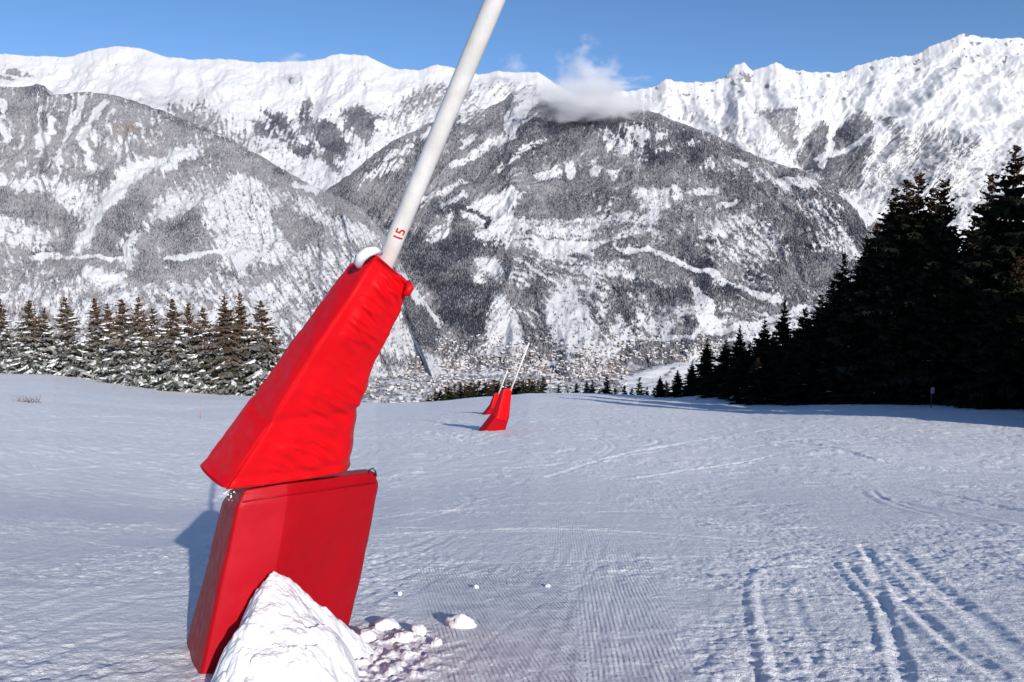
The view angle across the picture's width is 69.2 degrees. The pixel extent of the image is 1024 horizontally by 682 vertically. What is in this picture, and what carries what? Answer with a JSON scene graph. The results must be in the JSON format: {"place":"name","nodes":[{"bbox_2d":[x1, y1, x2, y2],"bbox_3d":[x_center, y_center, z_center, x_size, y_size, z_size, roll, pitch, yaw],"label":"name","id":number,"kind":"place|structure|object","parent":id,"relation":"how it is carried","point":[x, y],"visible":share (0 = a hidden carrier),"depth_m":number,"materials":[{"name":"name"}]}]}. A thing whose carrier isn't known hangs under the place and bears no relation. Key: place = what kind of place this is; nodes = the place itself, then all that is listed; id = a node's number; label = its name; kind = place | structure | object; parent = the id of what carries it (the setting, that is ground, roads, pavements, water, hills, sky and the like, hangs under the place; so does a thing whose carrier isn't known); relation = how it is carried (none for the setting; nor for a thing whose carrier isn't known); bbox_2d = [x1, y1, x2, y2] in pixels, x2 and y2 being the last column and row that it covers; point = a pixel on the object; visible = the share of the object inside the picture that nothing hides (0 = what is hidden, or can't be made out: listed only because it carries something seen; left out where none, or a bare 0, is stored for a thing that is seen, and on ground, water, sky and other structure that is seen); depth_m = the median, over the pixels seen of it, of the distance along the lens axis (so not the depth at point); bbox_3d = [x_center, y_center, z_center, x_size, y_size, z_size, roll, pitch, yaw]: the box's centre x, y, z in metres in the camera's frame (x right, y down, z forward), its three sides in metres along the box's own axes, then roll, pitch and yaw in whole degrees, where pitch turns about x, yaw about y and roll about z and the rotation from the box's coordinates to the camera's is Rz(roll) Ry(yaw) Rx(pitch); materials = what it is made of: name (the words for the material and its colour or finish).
{"place":"outdoors","nodes":[
{"label":"outdoors","id":0,"kind":"place"},
{"bbox_2d":[0,84,442,378],"bbox_3d":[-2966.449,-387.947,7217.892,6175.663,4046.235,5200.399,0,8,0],"label":"mountain","id":1,"kind":"structure","parent":0,"point":[116,191],"depth_m":5982.72,"materials":[{"name":"white snow"}]},
{"bbox_2d":[0,46,588,190],"bbox_3d":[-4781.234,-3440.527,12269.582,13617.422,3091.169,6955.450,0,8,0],"label":"mountain","id":2,"kind":"structure","parent":0,"point":[238,95],"depth_m":12005.15,"materials":[{"name":"white snow"}]},
{"bbox_2d":[0,373,1023,681],"bbox_3d":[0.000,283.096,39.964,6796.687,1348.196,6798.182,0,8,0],"label":"ground","id":3,"kind":"structure","parent":0,"point":[680,539],"depth_m":9.67,"materials":[{"name":"white snow"}]},
{"bbox_2d":[0,298,30,373],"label":"spruce tree","id":4,"kind":"object","parent":3,"relation":"on","point":[6,346],"visible":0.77,"depth_m":100.47,"materials":[{"name":"green plant"}]},
{"bbox_2d":[12,395,40,402],"bbox_3d":[-35.573,4.218,54.299,2.249,0.619,1.172,0,8,0],"label":"dry shrub","id":5,"kind":"object","parent":3,"relation":"on","point":[36,401],"visible":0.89,"depth_m":54.32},
{"bbox_2d":[6,300,63,374],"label":"spruce tree","id":6,"kind":"object","parent":3,"relation":"on","point":[35,339],"visible":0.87,"depth_m":101.15,"materials":[{"name":"green plant"}]},
{"bbox_2d":[36,308,60,369],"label":"spruce tree","id":7,"kind":"object","parent":3,"relation":"on","point":[47,328],"visible":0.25,"depth_m":105.49,"materials":[{"name":"green plant"}]},
{"bbox_2d":[42,297,95,378],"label":"spruce tree","id":8,"kind":"object","parent":3,"relation":"on","point":[70,353],"visible":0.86,"depth_m":102.36,"materials":[{"name":"green plant"}]},
{"bbox_2d":[80,298,115,379],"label":"spruce tree","id":9,"kind":"object","parent":3,"relation":"on","point":[96,329],"visible":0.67,"depth_m":105.06,"materials":[{"name":"green plant"}]},
{"bbox_2d":[99,303,115,380],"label":"spruce tree","id":10,"kind":"object","parent":3,"relation":"on","point":[108,313],"visible":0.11,"depth_m":107.23,"materials":[{"name":"green plant"}]},
{"bbox_2d":[92,299,161,387],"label":"spruce tree","id":11,"kind":"object","parent":3,"relation":"on","point":[119,345],"visible":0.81,"depth_m":100.14,"materials":[{"name":"green plant"}]},
{"bbox_2d":[119,296,165,387],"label":"spruce tree","id":12,"kind":"object","parent":3,"relation":"on","point":[143,353],"visible":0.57,"depth_m":101.22,"materials":[{"name":"green plant"}]},
{"bbox_2d":[145,308,167,363],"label":"spruce tree","id":13,"kind":"object","parent":3,"relation":"on","point":[153,328],"visible":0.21,"depth_m":104.50,"materials":[{"name":"green plant"}]},
{"bbox_2d":[140,299,209,392],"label":"spruce tree","id":14,"kind":"object","parent":3,"relation":"on","point":[171,359],"visible":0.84,"depth_m":101.03,"materials":[{"name":"green plant"}]},
{"bbox_2d":[180,302,203,372],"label":"spruce tree","id":15,"kind":"object","parent":3,"relation":"on","point":[188,322],"visible":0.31,"depth_m":104.27,"materials":[{"name":"green plant"}]},
{"bbox_2d":[183,307,217,392],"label":"spruce tree","id":16,"kind":"object","parent":3,"relation":"on","point":[200,356],"visible":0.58,"depth_m":102.25,"materials":[{"name":"green plant"}]},
{"bbox_2d":[193,295,256,395],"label":"spruce tree","id":17,"kind":"object","parent":3,"relation":"on","point":[224,338],"visible":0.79,"depth_m":100.82,"materials":[{"name":"green plant"}]},
{"bbox_2d":[221,293,255,392],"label":"spruce tree","id":18,"kind":"object","parent":3,"relation":"on","point":[240,317],"visible":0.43,"depth_m":102.07,"materials":[{"name":"green plant"}]},
{"bbox_2d":[224,300,286,395],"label":"spruce tree","id":19,"kind":"object","parent":3,"relation":"on","point":[263,345],"visible":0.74,"depth_m":100.86,"materials":[{"name":"green plant"}]},
{"bbox_2d":[211,571,375,681],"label":"snow heap","id":20,"kind":"object","parent":3,"relation":"on","point":[289,630],"visible":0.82,"depth_m":3.87,"materials":[{"name":"white snow"}]},
{"bbox_2d":[187,0,505,673],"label":"snow lance","id":21,"kind":"object","parent":3,"relation":"on","point":[298,504],"visible":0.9,"depth_m":4.22,"materials":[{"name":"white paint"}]},
{"bbox_2d":[359,628,377,642],"bbox_3d":[-0.939,1.927,4.813,0.136,0.109,0.111,0,8,0],"label":"snow chunk","id":22,"kind":"object","parent":3,"relation":"on","point":[367,635],"visible":0.56,"depth_m":4.79,"materials":[{"name":"white snow"}]},
{"bbox_2d":[371,617,399,630],"bbox_3d":[-0.874,1.966,5.133,0.182,0.103,0.145,4,9,27],"label":"snow chunk","id":23,"kind":"object","parent":3,"relation":"on","point":[386,623],"visible":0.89,"depth_m":5.10,"materials":[{"name":"white snow"}]},
{"bbox_2d":[394,629,413,642],"bbox_3d":[-0.707,1.933,4.846,0.137,0.092,0.124,0,8,0],"label":"snow chunk","id":24,"kind":"object","parent":3,"relation":"on","point":[405,636],"visible":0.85,"depth_m":4.81,"materials":[{"name":"white snow"}]},
{"bbox_2d":[410,624,426,636],"bbox_3d":[-0.624,1.939,4.948,0.110,0.104,0.110,3,8,21],"label":"snow chunk","id":25,"kind":"object","parent":3,"relation":"on","point":[420,629],"visible":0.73,"depth_m":4.92,"materials":[{"name":"white snow"}]},
{"bbox_2d":[432,390,440,400],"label":"spruce tree","id":26,"kind":"object","parent":3,"relation":"on","point":[435,397],"visible":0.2,"depth_m":138.76,"materials":[{"name":"green plant"}]},
{"bbox_2d":[431,636,442,645],"bbox_3d":[-0.480,1.918,4.716,0.060,0.062,0.071,7,11,42],"label":"snow chunk","id":27,"kind":"object","parent":3,"relation":"on","point":[436,641],"visible":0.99,"depth_m":4.70,"materials":[{"name":"white snow"}]},
{"bbox_2d":[437,389,443,400],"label":"spruce tree","id":28,"kind":"object","parent":3,"relation":"on","point":[439,393],"visible":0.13,"depth_m":139.20,"materials":[{"name":"green plant"}]},
{"bbox_2d":[440,386,449,400],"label":"spruce tree","id":29,"kind":"object","parent":3,"relation":"on","point":[445,390],"visible":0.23,"depth_m":136.30,"materials":[{"name":"green plant"}]},
{"bbox_2d":[446,385,452,398],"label":"spruce tree","id":30,"kind":"object","parent":3,"relation":"on","point":[448,393],"visible":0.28,"depth_m":137.02,"materials":[{"name":"green plant"}]},
{"bbox_2d":[448,384,459,399],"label":"spruce tree","id":31,"kind":"object","parent":3,"relation":"on","point":[454,397],"visible":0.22,"depth_m":135.12,"materials":[{"name":"green plant"}]},
{"bbox_2d":[454,382,464,398],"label":"spruce tree","id":32,"kind":"object","parent":3,"relation":"on","point":[459,390],"visible":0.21,"depth_m":138.44,"materials":[{"name":"green plant"}]},
{"bbox_2d":[446,613,476,628],"bbox_3d":[-0.353,1.966,5.154,0.228,0.139,0.153,2,8,16],"label":"snow chunk","id":33,"kind":"object","parent":3,"relation":"on","point":[461,620],"visible":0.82,"depth_m":5.13,"materials":[{"name":"white snow"}]},
{"bbox_2d":[460,382,470,398],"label":"spruce tree","id":34,"kind":"object","parent":3,"relation":"on","point":[464,390],"visible":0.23,"depth_m":136.76,"materials":[{"name":"green plant"}]},
{"bbox_2d":[465,380,477,397],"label":"spruce tree","id":35,"kind":"object","parent":3,"relation":"on","point":[470,391],"visible":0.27,"depth_m":136.57,"materials":[{"name":"green plant"}]},
{"bbox_2d":[474,381,481,396],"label":"spruce tree","id":36,"kind":"object","parent":3,"relation":"on","point":[478,392],"visible":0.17,"depth_m":137.41,"materials":[{"name":"green plant"}]},
{"bbox_2d":[478,380,488,396],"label":"spruce tree","id":37,"kind":"object","parent":3,"relation":"on","point":[483,390],"visible":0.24,"depth_m":135.42,"materials":[{"name":"green plant"}]},
{"bbox_2d":[484,382,494,396],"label":"spruce tree","id":38,"kind":"object","parent":3,"relation":"on","point":[489,390],"visible":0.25,"depth_m":133.77,"materials":[{"name":"green plant"}]},
{"bbox_2d":[490,379,498,393],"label":"spruce tree","id":39,"kind":"object","parent":3,"relation":"on","point":[496,389],"visible":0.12,"depth_m":136.01,"materials":[{"name":"green plant"}]},
{"bbox_2d":[482,370,507,414],"bbox_3d":[-1.264,3.775,54.938,1.978,3.484,1.122,0,8,0],"label":"snow lance","id":40,"kind":"object","parent":3,"relation":"on","point":[489,409],"visible":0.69,"depth_m":54.74,"materials":[{"name":"red plastic"}]},
{"bbox_2d":[478,342,529,430],"bbox_3d":[-0.450,2.371,37.718,2.674,4.760,1.118,0,8,0],"label":"snow lance","id":41,"kind":"object","parent":3,"relation":"on","point":[497,419],"visible":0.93,"depth_m":37.61,"materials":[{"name":"red plastic"}]},
{"bbox_2d":[504,379,514,394],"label":"spruce tree","id":42,"kind":"object","parent":3,"relation":"on","point":[509,386],"visible":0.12,"depth_m":135.44,"materials":[{"name":"green plant"}]},
{"bbox_2d":[514,379,521,393],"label":"spruce tree","id":43,"kind":"object","parent":3,"relation":"on","point":[517,388],"visible":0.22,"depth_m":135.66,"materials":[{"name":"green plant"}]},
{"bbox_2d":[517,378,528,393],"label":"spruce tree","id":44,"kind":"object","parent":3,"relation":"on","point":[524,388],"visible":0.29,"depth_m":132.41,"materials":[{"name":"green plant"}]},
{"bbox_2d":[526,379,531,392],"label":"spruce tree","id":45,"kind":"object","parent":3,"relation":"on","point":[529,389],"visible":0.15,"depth_m":134.82,"materials":[{"name":"green plant"}]},
{"bbox_2d":[530,380,539,392],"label":"spruce tree","id":46,"kind":"object","parent":3,"relation":"on","point":[534,388],"visible":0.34,"depth_m":130.24,"materials":[{"name":"green plant"}]},
{"bbox_2d":[538,375,549,392],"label":"spruce tree","id":47,"kind":"object","parent":3,"relation":"on","point":[544,384],"visible":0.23,"depth_m":131.61,"materials":[{"name":"green plant"}]},
{"bbox_2d":[572,383,580,392],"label":"spruce tree","id":48,"kind":"object","parent":3,"relation":"on","point":[575,389],"visible":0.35,"depth_m":115.71,"materials":[{"name":"green plant"}]},
{"bbox_2d":[582,381,590,392],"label":"spruce tree","id":49,"kind":"object","parent":3,"relation":"on","point":[586,389],"visible":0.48,"depth_m":117.39,"materials":[{"name":"green plant"}]},
{"bbox_2d":[588,380,597,392],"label":"spruce tree","id":50,"kind":"object","parent":3,"relation":"on","point":[592,389],"visible":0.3,"depth_m":119.16,"materials":[{"name":"green plant"}]},
{"bbox_2d":[601,375,612,393],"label":"spruce tree","id":51,"kind":"object","parent":3,"relation":"on","point":[606,390],"visible":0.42,"depth_m":120.70,"materials":[{"name":"green plant"}]},
{"bbox_2d":[621,386,627,393],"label":"spruce tree","id":52,"kind":"object","parent":3,"relation":"on","point":[624,391],"visible":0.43,"depth_m":115.55,"materials":[{"name":"green plant"}]},
{"bbox_2d":[633,377,645,394],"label":"spruce tree","id":53,"kind":"object","parent":3,"relation":"on","point":[639,391],"visible":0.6,"depth_m":117.06,"materials":[{"name":"green plant"}]},
{"bbox_2d":[651,376,666,397],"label":"spruce tree","id":54,"kind":"object","parent":3,"relation":"on","point":[660,391],"visible":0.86,"depth_m":97.50,"materials":[{"name":"green plant"}]},
{"bbox_2d":[664,380,671,395],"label":"spruce tree","id":55,"kind":"object","parent":3,"relation":"on","point":[667,386],"visible":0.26,"depth_m":120.59,"materials":[{"name":"green plant"}]},
{"bbox_2d":[664,370,683,397],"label":"spruce tree","id":56,"kind":"object","parent":3,"relation":"on","point":[675,389],"visible":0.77,"depth_m":92.35,"materials":[{"name":"green plant"}]},
{"bbox_2d":[676,361,698,397],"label":"spruce tree","id":57,"kind":"object","parent":3,"relation":"on","point":[686,392],"visible":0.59,"depth_m":89.24,"materials":[{"name":"green plant"}]},
{"bbox_2d":[688,338,720,396],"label":"spruce tree","id":58,"kind":"object","parent":3,"relation":"on","point":[704,365],"visible":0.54,"depth_m":85.96,"materials":[{"name":"green plant"}]},
{"bbox_2d":[696,365,724,397],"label":"spruce tree","id":59,"kind":"object","parent":3,"relation":"on","point":[713,381],"visible":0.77,"depth_m":81.03,"materials":[{"name":"green plant"}]},
{"bbox_2d":[710,339,732,382],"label":"spruce tree","id":60,"kind":"object","parent":3,"relation":"on","point":[723,366],"visible":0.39,"depth_m":83.68,"materials":[{"name":"green plant"}]},
{"bbox_2d":[712,358,749,400],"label":"spruce tree","id":61,"kind":"object","parent":3,"relation":"on","point":[735,384],"visible":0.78,"depth_m":76.89,"materials":[{"name":"green plant"}]},
{"bbox_2d":[722,325,752,385],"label":"spruce tree","id":62,"kind":"object","parent":3,"relation":"on","point":[739,349],"visible":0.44,"depth_m":80.59,"materials":[{"name":"green plant"}]},
{"bbox_2d":[745,342,754,366],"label":"spruce tree","id":63,"kind":"object","parent":3,"relation":"on","point":[750,350],"visible":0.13,"depth_m":90.79,"materials":[{"name":"green plant"}]},
{"bbox_2d":[729,358,776,404],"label":"spruce tree","id":64,"kind":"object","parent":3,"relation":"on","point":[754,391],"visible":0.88,"depth_m":72.73,"materials":[{"name":"green plant"}]},
{"bbox_2d":[744,320,774,382],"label":"spruce tree","id":65,"kind":"object","parent":3,"relation":"on","point":[761,348],"visible":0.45,"depth_m":78.03,"materials":[{"name":"green plant"}]},
{"bbox_2d":[762,299,793,398],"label":"spruce tree","id":66,"kind":"object","parent":3,"relation":"on","point":[778,352],"visible":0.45,"depth_m":75.24,"materials":[{"name":"green plant"}]},
{"bbox_2d":[766,308,811,390],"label":"spruce tree","id":67,"kind":"object","parent":3,"relation":"on","point":[795,350],"visible":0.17,"depth_m":73.89,"materials":[{"name":"green plant"}]},
{"bbox_2d":[766,294,832,404],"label":"spruce tree","id":68,"kind":"object","parent":3,"relation":"on","point":[810,331],"visible":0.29,"depth_m":71.53,"materials":[{"name":"green plant"}]},
{"bbox_2d":[800,281,834,362],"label":"spruce tree","id":69,"kind":"object","parent":3,"relation":"on","point":[833,288],"visible":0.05,"depth_m":71.93,"materials":[{"name":"green plant"}]},
{"bbox_2d":[796,253,853,404],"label":"spruce tree","id":70,"kind":"object","parent":3,"relation":"on","point":[831,315],"visible":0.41,"depth_m":69.34,"materials":[{"name":"green plant"}]},
{"bbox_2d":[816,238,874,404],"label":"spruce tree","id":71,"kind":"object","parent":3,"relation":"on","point":[842,330],"visible":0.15,"depth_m":67.09,"materials":[{"name":"green plant"}]},
{"bbox_2d":[821,223,882,404],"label":"spruce tree","id":72,"kind":"object","parent":3,"relation":"on","point":[876,226],"visible":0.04,"depth_m":68.25,"materials":[{"name":"green plant"}]},
{"bbox_2d":[813,188,902,397],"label":"spruce tree","id":73,"kind":"object","parent":3,"relation":"on","point":[863,293],"visible":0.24,"depth_m":65.06,"materials":[{"name":"green plant"}]},
{"bbox_2d":[831,179,923,404],"bbox_3d":[33.507,-2.568,64.355,11.817,22.520,11.072,-4,9,-28],"label":"spruce tree","id":74,"kind":"object","parent":3,"relation":"on","point":[881,294],"visible":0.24,"depth_m":63.02,"materials":[{"name":"green plant"}]},
{"bbox_2d":[827,172,950,403],"bbox_3d":[33.110,-3.028,62.101,11.113,21.920,12.046,-7,11,-43],"label":"spruce tree","id":75,"kind":"object","parent":3,"relation":"on","point":[910,245],"visible":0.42,"depth_m":61.22,"materials":[{"name":"green plant"}]},
{"bbox_2d":[842,178,978,404],"bbox_3d":[34.023,-2.605,60.339,12.495,20.857,10.610,5,9,31],"label":"spruce tree","id":76,"kind":"object","parent":3,"relation":"on","point":[945,242],"visible":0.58,"depth_m":59.03,"materials":[{"name":"green plant"}]},
{"bbox_2d":[930,387,934,407],"bbox_3d":[30.564,4.269,54.075,0.270,1.852,0.100,0,8,0],"label":"sign","id":77,"kind":"object","parent":3,"relation":"on","point":[932,390],"visible":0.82,"depth_m":53.95,"materials":[{"name":"metal"}]},
{"bbox_2d":[919,188,953,231],"bbox_3d":[36.857,-2.495,65.565,11.086,21.836,11.807,-2,8,-11],"label":"spruce tree","id":78,"kind":"object","parent":3,"relation":"on","point":[930,203],"visible":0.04,"depth_m":64.57,"materials":[{"name":"green plant"}]},
{"bbox_2d":[949,222,981,277],"bbox_3d":[37.097,-1.156,61.361,9.245,17.164,10.887,0,8,3],"label":"spruce tree","id":79,"kind":"object","parent":3,"relation":"on","point":[971,247],"visible":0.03,"depth_m":59.96,"materials":[{"name":"green plant"}]},
{"bbox_2d":[914,145,1023,402],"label":"spruce tree","id":80,"kind":"object","parent":3,"relation":"on","point":[975,275],"visible":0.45,"depth_m":55.09,"materials":[{"name":"green plant"}]},
{"bbox_2d":[961,173,996,247],"bbox_3d":[40.017,-2.710,63.172,9.415,22.739,10.048,-7,11,-43],"label":"spruce tree","id":81,"kind":"object","parent":3,"relation":"on","point":[986,205],"visible":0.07,"depth_m":61.99,"materials":[{"name":"green plant"}]},
{"bbox_2d":[938,182,1023,407],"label":"spruce tree","id":82,"kind":"object","parent":3,"relation":"on","point":[1016,245],"visible":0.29,"depth_m":53.59,"materials":[{"name":"green plant"}]},
{"bbox_2d":[951,255,1023,409],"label":"spruce tree","id":83,"kind":"object","parent":3,"relation":"on","point":[1008,320],"visible":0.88,"depth_m":51.49,"materials":[{"name":"green plant"}]},
{"bbox_2d":[0,0,1023,100],"label":"sky","id":84,"kind":"structure","parent":0,"point":[590,49],"materials":[{"name":"blue"}]},
{"bbox_2d":[361,361,729,402],"bbox_3d":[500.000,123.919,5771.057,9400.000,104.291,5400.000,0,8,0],"label":"valley","id":85,"kind":"structure","parent":0,"point":[647,375],"depth_m":4876.79,"materials":[{"name":"white snow"}]},
{"bbox_2d":[364,331,722,402],"bbox_3d":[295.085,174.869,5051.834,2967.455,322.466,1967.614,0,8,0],"label":"town","id":86,"kind":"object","parent":85,"relation":"on","point":[529,370],"visible":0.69,"depth_m":5255.61},
{"bbox_2d":[327,91,882,378],"bbox_3d":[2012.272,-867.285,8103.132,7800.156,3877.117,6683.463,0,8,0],"label":"mountain","id":87,"kind":"structure","parent":0,"point":[711,323],"depth_m":6831.53,"materials":[{"name":"white snow"}]},
{"bbox_2d":[0,69,1023,402],"bbox_3d":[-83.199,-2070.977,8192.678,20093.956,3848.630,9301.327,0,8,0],"label":"forest","id":88,"kind":"object","parent":87,"relation":"on","point":[430,333],"visible":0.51,"depth_m":6403.84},
{"bbox_2d":[574,33,1023,251],"bbox_3d":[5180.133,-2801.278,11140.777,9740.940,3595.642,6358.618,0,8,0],"label":"mountain","id":89,"kind":"structure","parent":0,"point":[962,86],"depth_m":10608.20,"materials":[{"name":"white snow"}]}
]}

